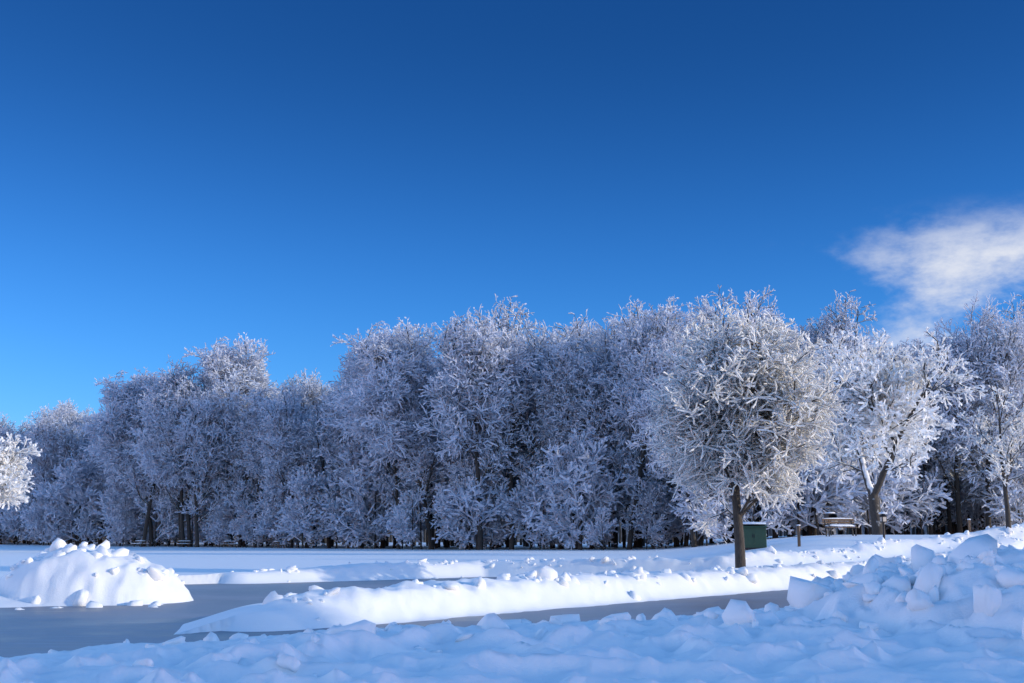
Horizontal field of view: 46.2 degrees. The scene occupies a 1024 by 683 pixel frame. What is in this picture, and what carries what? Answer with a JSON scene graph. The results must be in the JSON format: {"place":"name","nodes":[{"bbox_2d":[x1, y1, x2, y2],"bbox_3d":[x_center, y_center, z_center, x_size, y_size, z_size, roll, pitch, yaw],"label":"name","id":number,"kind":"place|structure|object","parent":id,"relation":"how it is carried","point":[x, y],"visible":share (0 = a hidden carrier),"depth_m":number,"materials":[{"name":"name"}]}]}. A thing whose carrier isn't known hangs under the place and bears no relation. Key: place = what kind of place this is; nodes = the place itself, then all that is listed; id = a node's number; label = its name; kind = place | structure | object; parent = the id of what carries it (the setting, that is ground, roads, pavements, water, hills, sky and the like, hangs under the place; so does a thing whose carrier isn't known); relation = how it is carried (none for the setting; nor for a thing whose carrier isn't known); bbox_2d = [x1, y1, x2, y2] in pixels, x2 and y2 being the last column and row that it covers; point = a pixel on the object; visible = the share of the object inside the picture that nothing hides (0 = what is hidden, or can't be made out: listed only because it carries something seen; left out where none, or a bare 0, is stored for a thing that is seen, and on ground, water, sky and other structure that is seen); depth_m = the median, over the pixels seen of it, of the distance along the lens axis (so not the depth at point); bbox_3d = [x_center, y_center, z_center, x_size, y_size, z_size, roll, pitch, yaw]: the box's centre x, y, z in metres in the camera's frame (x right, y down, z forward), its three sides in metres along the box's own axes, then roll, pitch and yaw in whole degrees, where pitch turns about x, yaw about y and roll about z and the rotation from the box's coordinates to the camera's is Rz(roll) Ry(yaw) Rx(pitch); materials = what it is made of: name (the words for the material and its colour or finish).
{"place":"outdoors","nodes":[
{"label":"outdoors","id":0,"kind":"place"},
{"bbox_2d":[0,577,789,657],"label":"road","id":1,"kind":"structure","parent":0,"point":[33,630],"depth_m":24.85,"materials":[{"name":"grey asphalt"}]},
{"bbox_2d":[0,523,1023,682],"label":"snow ground","id":2,"kind":"structure","parent":0,"point":[951,636],"depth_m":15.21,"materials":[{"name":"white snow"}]},
{"bbox_2d":[0,491,39,544],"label":"understorey","id":3,"kind":"object","parent":2,"relation":"on","point":[8,515],"visible":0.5,"depth_m":192.68,"materials":[{"name":"white plant"}]},
{"bbox_2d":[0,432,41,510],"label":"tree","id":4,"kind":"object","parent":2,"relation":"on","point":[12,465],"visible":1,"depth_m":111.62,"materials":[{"name":"white plant"}]},
{"bbox_2d":[13,403,94,544],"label":"tree","id":5,"kind":"object","parent":2,"relation":"on","point":[44,413],"visible":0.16,"depth_m":198.68,"materials":[{"name":"white plant"}]},
{"bbox_2d":[19,411,91,502],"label":"tree","id":6,"kind":"object","parent":2,"relation":"on","point":[46,441],"visible":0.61,"depth_m":191.30,"materials":[{"name":"white plant"}]},
{"bbox_2d":[33,500,77,542],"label":"understorey","id":7,"kind":"object","parent":2,"relation":"on","point":[44,539],"visible":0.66,"depth_m":183.16,"materials":[{"name":"white plant"}]},
{"bbox_2d":[33,453,107,545],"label":"understorey","id":8,"kind":"object","parent":2,"relation":"on","point":[79,479],"visible":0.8,"depth_m":182.52,"materials":[{"name":"white plant"}]},
{"bbox_2d":[47,415,97,543],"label":"tree","id":9,"kind":"object","parent":2,"relation":"on","point":[69,451],"visible":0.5,"depth_m":190.23,"materials":[{"name":"white plant"}]},
{"bbox_2d":[75,510,103,544],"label":"understorey","id":10,"kind":"object","parent":2,"relation":"on","point":[89,533],"visible":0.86,"depth_m":179.97,"materials":[{"name":"white plant"}]},
{"bbox_2d":[78,432,148,540],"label":"tree","id":11,"kind":"object","parent":2,"relation":"on","point":[100,475],"visible":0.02,"depth_m":182.87,"materials":[{"name":"white plant"}]},
{"bbox_2d":[103,500,140,545],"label":"understorey","id":12,"kind":"object","parent":2,"relation":"on","point":[122,512],"visible":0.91,"depth_m":171.38,"materials":[{"name":"white plant"}]},
{"bbox_2d":[129,487,178,545],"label":"understorey","id":13,"kind":"object","parent":2,"relation":"on","point":[141,518],"visible":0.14,"depth_m":172.32,"materials":[{"name":"white plant"}]},
{"bbox_2d":[134,481,185,546],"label":"understorey","id":14,"kind":"object","parent":2,"relation":"on","point":[167,526],"visible":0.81,"depth_m":167.48,"materials":[{"name":"white plant"}]},
{"bbox_2d":[168,481,214,546],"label":"understorey","id":15,"kind":"object","parent":2,"relation":"on","point":[192,526],"visible":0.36,"depth_m":165.91,"materials":[{"name":"white plant"}]},
{"bbox_2d":[202,510,234,546],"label":"understorey","id":16,"kind":"object","parent":2,"relation":"on","point":[218,526],"visible":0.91,"depth_m":158.54,"materials":[{"name":"white plant"}]},
{"bbox_2d":[208,480,259,546],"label":"understorey","id":17,"kind":"object","parent":2,"relation":"on","point":[233,516],"visible":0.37,"depth_m":160.85,"materials":[{"name":"white plant"}]},
{"bbox_2d":[221,417,267,546],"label":"tree","id":18,"kind":"object","parent":2,"relation":"on","point":[235,473],"visible":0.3,"depth_m":158.92,"materials":[{"name":"white plant"}]},
{"bbox_2d":[227,499,263,547],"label":"understorey","id":19,"kind":"object","parent":2,"relation":"on","point":[244,524],"visible":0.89,"depth_m":155.13,"materials":[{"name":"white plant"}]},
{"bbox_2d":[229,415,266,547],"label":"tree","id":20,"kind":"object","parent":2,"relation":"on","point":[257,493],"visible":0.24,"depth_m":156.30,"materials":[{"name":"white plant"}]},
{"bbox_2d":[248,469,298,547],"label":"understorey","id":21,"kind":"object","parent":2,"relation":"on","point":[263,521],"visible":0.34,"depth_m":151.75,"materials":[{"name":"white plant"}]},
{"bbox_2d":[256,400,304,547],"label":"tree","id":22,"kind":"object","parent":2,"relation":"on","point":[275,467],"visible":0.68,"depth_m":150.99,"materials":[{"name":"white plant"}]},
{"bbox_2d":[244,383,334,547],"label":"tree","id":23,"kind":"object","parent":2,"relation":"on","point":[289,405],"visible":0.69,"depth_m":152.14,"materials":[{"name":"white plant"}]},
{"bbox_2d":[268,474,321,548],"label":"understorey","id":24,"kind":"object","parent":2,"relation":"on","point":[310,502],"visible":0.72,"depth_m":146.21,"materials":[{"name":"white plant"}]},
{"bbox_2d":[274,464,334,547],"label":"understorey","id":25,"kind":"object","parent":2,"relation":"on","point":[311,534],"visible":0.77,"depth_m":145.91,"materials":[{"name":"white plant"}]},
{"bbox_2d":[311,471,358,547],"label":"understorey","id":26,"kind":"object","parent":2,"relation":"on","point":[324,487],"visible":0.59,"depth_m":144.74,"materials":[{"name":"white plant"}]},
{"bbox_2d":[322,470,390,548],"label":"understorey","id":27,"kind":"object","parent":2,"relation":"on","point":[368,506],"visible":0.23,"depth_m":144.27,"materials":[{"name":"white plant"}]},
{"bbox_2d":[346,498,386,548],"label":"understorey","id":28,"kind":"object","parent":2,"relation":"on","point":[372,532],"visible":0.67,"depth_m":142.26,"materials":[{"name":"white plant"}]},
{"bbox_2d":[317,440,416,548],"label":"understorey","id":29,"kind":"object","parent":2,"relation":"on","point":[359,478],"visible":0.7,"depth_m":141.84,"materials":[{"name":"white plant"}]},
{"bbox_2d":[312,322,428,547],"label":"tree","id":30,"kind":"object","parent":2,"relation":"on","point":[329,456],"visible":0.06,"depth_m":146.31,"materials":[{"name":"white plant"}]},
{"bbox_2d":[370,409,411,548],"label":"tree","id":31,"kind":"object","parent":2,"relation":"on","point":[396,492],"visible":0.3,"depth_m":139.22,"materials":[{"name":"white plant"}]},
{"bbox_2d":[384,487,429,549],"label":"understorey","id":32,"kind":"object","parent":2,"relation":"on","point":[399,526],"visible":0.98,"depth_m":132.87,"materials":[{"name":"white plant"}]},
{"bbox_2d":[373,478,440,548],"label":"understorey","id":33,"kind":"object","parent":2,"relation":"on","point":[381,519],"visible":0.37,"depth_m":136.75,"materials":[{"name":"white plant"}]},
{"bbox_2d":[423,460,506,549],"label":"understorey","id":34,"kind":"object","parent":2,"relation":"on","point":[454,490],"visible":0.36,"depth_m":130.26,"materials":[{"name":"white plant"}]},
{"bbox_2d":[430,459,508,548],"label":"understorey","id":35,"kind":"object","parent":2,"relation":"on","point":[438,524],"visible":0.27,"depth_m":130.84,"materials":[{"name":"white plant"}]},
{"bbox_2d":[434,458,508,549],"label":"understorey","id":36,"kind":"object","parent":2,"relation":"on","point":[446,504],"visible":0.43,"depth_m":129.95,"materials":[{"name":"white plant"}]},
{"bbox_2d":[432,457,515,549],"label":"understorey","id":37,"kind":"object","parent":2,"relation":"on","point":[473,505],"visible":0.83,"depth_m":128.09,"materials":[{"name":"white plant"}]},
{"bbox_2d":[5,522,1023,676],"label":"snow clods","id":38,"kind":"object","parent":2,"relation":"on","point":[923,593],"visible":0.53,"depth_m":16.73,"materials":[{"name":"white snow"}]},
{"bbox_2d":[495,454,578,549],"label":"understorey","id":39,"kind":"object","parent":2,"relation":"on","point":[513,508],"visible":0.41,"depth_m":127.73,"materials":[{"name":"white plant"}]},
{"bbox_2d":[501,467,576,549],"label":"understorey","id":40,"kind":"object","parent":2,"relation":"on","point":[538,492],"visible":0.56,"depth_m":125.33,"materials":[{"name":"white plant"}]},
{"bbox_2d":[532,372,586,548],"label":"tree","id":41,"kind":"object","parent":2,"relation":"on","point":[553,433],"visible":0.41,"depth_m":126.82,"materials":[{"name":"white plant"}]},
{"bbox_2d":[521,427,637,549],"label":"understorey","id":42,"kind":"object","parent":2,"relation":"on","point":[584,464],"visible":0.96,"depth_m":119.74,"materials":[{"name":"white plant"}]},
{"bbox_2d":[554,375,625,549],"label":"tree","id":43,"kind":"object","parent":2,"relation":"on","point":[591,420],"visible":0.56,"depth_m":124.82,"materials":[{"name":"white plant"}]},
{"bbox_2d":[560,373,628,548],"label":"tree","id":44,"kind":"object","parent":2,"relation":"on","point":[606,452],"visible":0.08,"depth_m":127.54,"materials":[{"name":"white plant"}]},
{"bbox_2d":[574,505,616,549],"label":"understorey","id":45,"kind":"object","parent":2,"relation":"on","point":[600,524],"visible":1,"depth_m":116.00,"materials":[{"name":"white plant"}]},
{"bbox_2d":[618,476,677,548],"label":"understorey","id":46,"kind":"object","parent":2,"relation":"on","point":[642,526],"visible":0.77,"depth_m":119.20,"materials":[{"name":"white plant"}]},
{"bbox_2d":[625,330,715,546],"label":"tree","id":47,"kind":"object","parent":2,"relation":"on","point":[657,364],"visible":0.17,"depth_m":110.51,"materials":[{"name":"white plant"}]},
{"bbox_2d":[653,486,688,547],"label":"understorey","id":48,"kind":"object","parent":2,"relation":"on","point":[675,527],"visible":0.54,"depth_m":121.89,"materials":[{"name":"white plant"}]},
{"bbox_2d":[668,466,750,545],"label":"understorey","id":49,"kind":"object","parent":2,"relation":"on","point":[710,508],"visible":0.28,"depth_m":109.22,"materials":[{"name":"white plant"}]},
{"bbox_2d":[643,301,859,567],"bbox_3d":[8.039,3.384,41.172,6.931,9.820,6.891,0,-9,-1],"label":"tree","id":50,"kind":"object","parent":2,"relation":"on","point":[740,404],"visible":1,"depth_m":40.03,"materials":[{"name":"white plant"}]},
{"bbox_2d":[710,464,796,534],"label":"understorey","id":51,"kind":"object","parent":2,"relation":"on","point":[768,521],"visible":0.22,"depth_m":110.34,"materials":[{"name":"white plant"}]},
{"bbox_2d":[743,522,766,548],"bbox_3d":[11.915,9.575,59.209,1.330,1.331,0.964,-2,-9,12],"label":"green cabinet","id":52,"kind":"object","parent":2,"relation":"on","point":[755,537],"visible":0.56,"depth_m":58.79,"materials":[{"name":"metal"}]},
{"bbox_2d":[753,412,867,534],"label":"understorey","id":53,"kind":"object","parent":2,"relation":"on","point":[845,501],"visible":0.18,"depth_m":111.11,"materials":[{"name":"white plant"}]},
{"bbox_2d":[769,445,863,534],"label":"understorey","id":54,"kind":"object","parent":2,"relation":"on","point":[804,519],"visible":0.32,"depth_m":111.64,"materials":[{"name":"white plant"}]},
{"bbox_2d":[792,314,842,535],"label":"tree","id":55,"kind":"object","parent":2,"relation":"on","point":[809,527],"visible":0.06,"depth_m":124.84,"materials":[{"name":"white plant"}]},
{"bbox_2d":[822,518,858,535],"bbox_3d":[17.043,9.641,62.301,1.800,0.983,0.585,2,-9,-12],"label":"park bench","id":56,"kind":"object","parent":2,"relation":"on","point":[837,520],"visible":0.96,"depth_m":62.40,"materials":[{"name":"paint"}]},
{"bbox_2d":[811,321,883,534],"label":"tree","id":57,"kind":"object","parent":2,"relation":"on","point":[848,343],"visible":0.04,"depth_m":117.46,"materials":[{"name":"white plant"}]},
{"bbox_2d":[805,289,894,534],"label":"tree","id":58,"kind":"object","parent":2,"relation":"on","point":[838,318],"visible":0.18,"depth_m":124.78,"materials":[{"name":"white plant"}]},
{"bbox_2d":[824,426,922,529],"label":"understorey","id":59,"kind":"object","parent":2,"relation":"on","point":[894,487],"visible":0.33,"depth_m":111.17,"materials":[{"name":"white plant"}]},
{"bbox_2d":[839,324,943,534],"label":"tree","id":60,"kind":"object","parent":2,"relation":"on","point":[880,358],"visible":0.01,"depth_m":118.70,"materials":[{"name":"white plant"}]},
{"bbox_2d":[836,418,952,534],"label":"understorey","id":61,"kind":"object","parent":2,"relation":"on","point":[929,506],"visible":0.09,"depth_m":115.58,"materials":[{"name":"white plant"}]},
{"bbox_2d":[893,470,943,534],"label":"understorey","id":62,"kind":"object","parent":2,"relation":"on","point":[923,488],"visible":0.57,"depth_m":117.38,"materials":[{"name":"white plant"}]},
{"bbox_2d":[894,344,947,534],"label":"tree","id":63,"kind":"object","parent":2,"relation":"on","point":[925,467],"visible":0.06,"depth_m":121.12,"materials":[{"name":"white plant"}]},
{"bbox_2d":[893,337,972,533],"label":"tree","id":64,"kind":"object","parent":2,"relation":"on","point":[948,505],"visible":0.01,"depth_m":126.33,"materials":[{"name":"white plant"}]},
{"bbox_2d":[906,320,1023,532],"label":"tree","id":65,"kind":"object","parent":2,"relation":"on","point":[949,415],"visible":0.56,"depth_m":117.39,"materials":[{"name":"white plant"}]},
{"bbox_2d":[945,468,998,531],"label":"understorey","id":66,"kind":"object","parent":2,"relation":"on","point":[976,514],"visible":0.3,"depth_m":126.92,"materials":[{"name":"white plant"}]},
{"bbox_2d":[955,385,1023,527],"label":"tree","id":67,"kind":"object","parent":2,"relation":"on","point":[1009,447],"visible":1,"depth_m":57.88,"materials":[{"name":"white plant"}]},
{"bbox_2d":[0,0,1023,432],"label":"sky","id":68,"kind":"structure","parent":0,"point":[292,175],"materials":[{"name":"blue"}]},
{"bbox_3d":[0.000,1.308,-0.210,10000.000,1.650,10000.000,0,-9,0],"label":"snowy ground","id":69,"kind":"structure","parent":0,"visible":0},
{"bbox_2d":[17,481,76,545],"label":"understorey","id":70,"kind":"object","parent":69,"relation":"on","point":[35,524],"visible":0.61,"depth_m":184.41,"materials":[{"name":"white plant"}]},
{"bbox_2d":[88,473,153,545],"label":"understorey","id":71,"kind":"object","parent":69,"relation":"on","point":[128,497],"visible":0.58,"depth_m":172.84,"materials":[{"name":"white plant"}]},
{"bbox_2d":[73,367,176,545],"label":"tree","id":72,"kind":"object","parent":69,"relation":"on","point":[112,427],"visible":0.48,"depth_m":169.78,"materials":[{"name":"white plant"}]},
{"bbox_2d":[110,366,204,546],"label":"tree","id":73,"kind":"object","parent":69,"relation":"on","point":[128,443],"visible":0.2,"depth_m":167.10,"materials":[{"name":"white plant"}]},
{"bbox_2d":[129,355,222,546],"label":"tree","id":74,"kind":"object","parent":69,"relation":"on","point":[192,371],"visible":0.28,"depth_m":165.14,"materials":[{"name":"white plant"}]},
{"bbox_2d":[125,370,232,546],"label":"tree","id":75,"kind":"object","parent":69,"relation":"on","point":[180,492],"visible":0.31,"depth_m":162.29,"materials":[{"name":"white plant"}]},
{"bbox_2d":[140,375,237,546],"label":"tree","id":76,"kind":"object","parent":69,"relation":"on","point":[190,425],"visible":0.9,"depth_m":159.89,"materials":[{"name":"white plant"}]},
{"bbox_2d":[182,332,279,546],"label":"tree","id":77,"kind":"object","parent":69,"relation":"on","point":[227,374],"visible":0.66,"depth_m":163.31,"materials":[{"name":"white plant"}]},
{"bbox_2d":[230,384,306,547],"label":"tree","id":78,"kind":"object","parent":69,"relation":"on","point":[247,447],"visible":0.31,"depth_m":156.49,"materials":[{"name":"white plant"}]},
{"bbox_2d":[273,368,335,545],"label":"tree","id":79,"kind":"object","parent":69,"relation":"on","point":[296,382],"visible":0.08,"depth_m":182.87,"materials":[{"name":"white plant"}]},
{"bbox_2d":[282,373,337,545],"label":"tree","id":80,"kind":"object","parent":69,"relation":"on","point":[307,404],"visible":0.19,"depth_m":178.59,"materials":[{"name":"white plant"}]},
{"bbox_2d":[284,400,342,547],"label":"tree","id":81,"kind":"object","parent":69,"relation":"on","point":[309,451],"visible":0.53,"depth_m":150.03,"materials":[{"name":"white plant"}]},
{"bbox_2d":[314,342,364,547],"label":"tree","id":82,"kind":"object","parent":69,"relation":"on","point":[332,411],"visible":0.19,"depth_m":148.27,"materials":[{"name":"white plant"}]},
{"bbox_2d":[327,317,470,549],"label":"tree","id":83,"kind":"object","parent":69,"relation":"on","point":[386,394],"visible":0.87,"depth_m":133.69,"materials":[{"name":"white plant"}]},
{"bbox_2d":[413,304,545,549],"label":"tree","id":84,"kind":"object","parent":69,"relation":"on","point":[472,362],"visible":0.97,"depth_m":127.02,"materials":[{"name":"white plant"}]},
{"bbox_2d":[3,493,1010,541],"bbox_3d":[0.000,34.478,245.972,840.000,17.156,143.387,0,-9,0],"label":"distant wood edge","id":85,"kind":"object","parent":69,"relation":"on","point":[862,528],"depth_m":306.75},
{"bbox_2d":[4,444,1022,548],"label":"wood stems","id":86,"kind":"object","parent":69,"relation":"on","point":[622,534],"visible":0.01,"depth_m":165.62,"materials":[{"name":"brown plant"}]},
{"bbox_2d":[470,293,558,549],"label":"tree","id":87,"kind":"object","parent":69,"relation":"on","point":[511,476],"visible":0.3,"depth_m":129.88,"materials":[{"name":"white plant"}]},
{"bbox_2d":[488,319,617,548],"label":"tree","id":88,"kind":"object","parent":69,"relation":"on","point":[541,344],"visible":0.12,"depth_m":134.84,"materials":[{"name":"white plant"}]},
{"bbox_2d":[526,316,606,479],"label":"tree","id":89,"kind":"object","parent":69,"relation":"on","point":[576,332],"visible":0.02,"depth_m":150.56,"materials":[{"name":"white plant"}]},
{"bbox_2d":[522,333,617,548],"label":"tree","id":90,"kind":"object","parent":69,"relation":"on","point":[564,363],"visible":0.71,"depth_m":127.28,"materials":[{"name":"white plant"}]},
{"bbox_2d":[531,309,612,547],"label":"tree","id":91,"kind":"object","parent":69,"relation":"on","point":[575,328],"visible":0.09,"depth_m":138.68,"materials":[{"name":"white plant"}]},
{"bbox_2d":[575,295,667,547],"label":"tree","id":92,"kind":"object","parent":69,"relation":"on","point":[606,356],"visible":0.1,"depth_m":131.20,"materials":[{"name":"white plant"}]},
{"bbox_2d":[600,350,666,548],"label":"tree","id":93,"kind":"object","parent":69,"relation":"on","point":[632,463],"visible":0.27,"depth_m":122.92,"materials":[{"name":"white plant"}]},
{"bbox_2d":[588,296,694,549],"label":"tree","id":94,"kind":"object","parent":69,"relation":"on","point":[647,330],"visible":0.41,"depth_m":122.04,"materials":[{"name":"white plant"}]},
{"bbox_2d":[593,324,689,546],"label":"tree","id":95,"kind":"object","parent":69,"relation":"on","point":[676,542],"depth_m":130.05,"materials":[{"name":"white plant"}]},
{"bbox_2d":[621,302,718,543],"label":"tree","id":96,"kind":"object","parent":69,"relation":"on","point":[687,319],"visible":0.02,"depth_m":139.24,"materials":[{"name":"white plant"}]},
{"bbox_2d":[672,285,749,545],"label":"tree","id":97,"kind":"object","parent":69,"relation":"on","point":[709,312],"visible":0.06,"depth_m":124.22,"materials":[{"name":"white plant"}]},
{"bbox_2d":[719,285,792,521],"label":"tree","id":98,"kind":"object","parent":69,"relation":"on","point":[752,306],"visible":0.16,"depth_m":116.58,"materials":[{"name":"white plant"}]},
{"bbox_2d":[799,327,987,534],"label":"tree","id":99,"kind":"object","parent":69,"relation":"on","point":[874,395],"visible":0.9,"depth_m":76.91,"materials":[{"name":"white plant"}]},
{"bbox_2d":[902,462,966,534],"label":"understorey","id":100,"kind":"object","parent":69,"relation":"on","point":[937,527],"visible":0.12,"depth_m":129.64,"materials":[{"name":"white plant"}]},
{"bbox_2d":[927,290,1023,527],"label":"tree","id":101,"kind":"object","parent":69,"relation":"on","point":[1004,359],"visible":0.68,"depth_m":116.91,"materials":[{"name":"white plant"}]},
{"bbox_2d":[974,426,1023,523],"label":"understorey","id":102,"kind":"object","parent":69,"relation":"on","point":[1016,502],"visible":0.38,"depth_m":115.33,"materials":[{"name":"white plant"}]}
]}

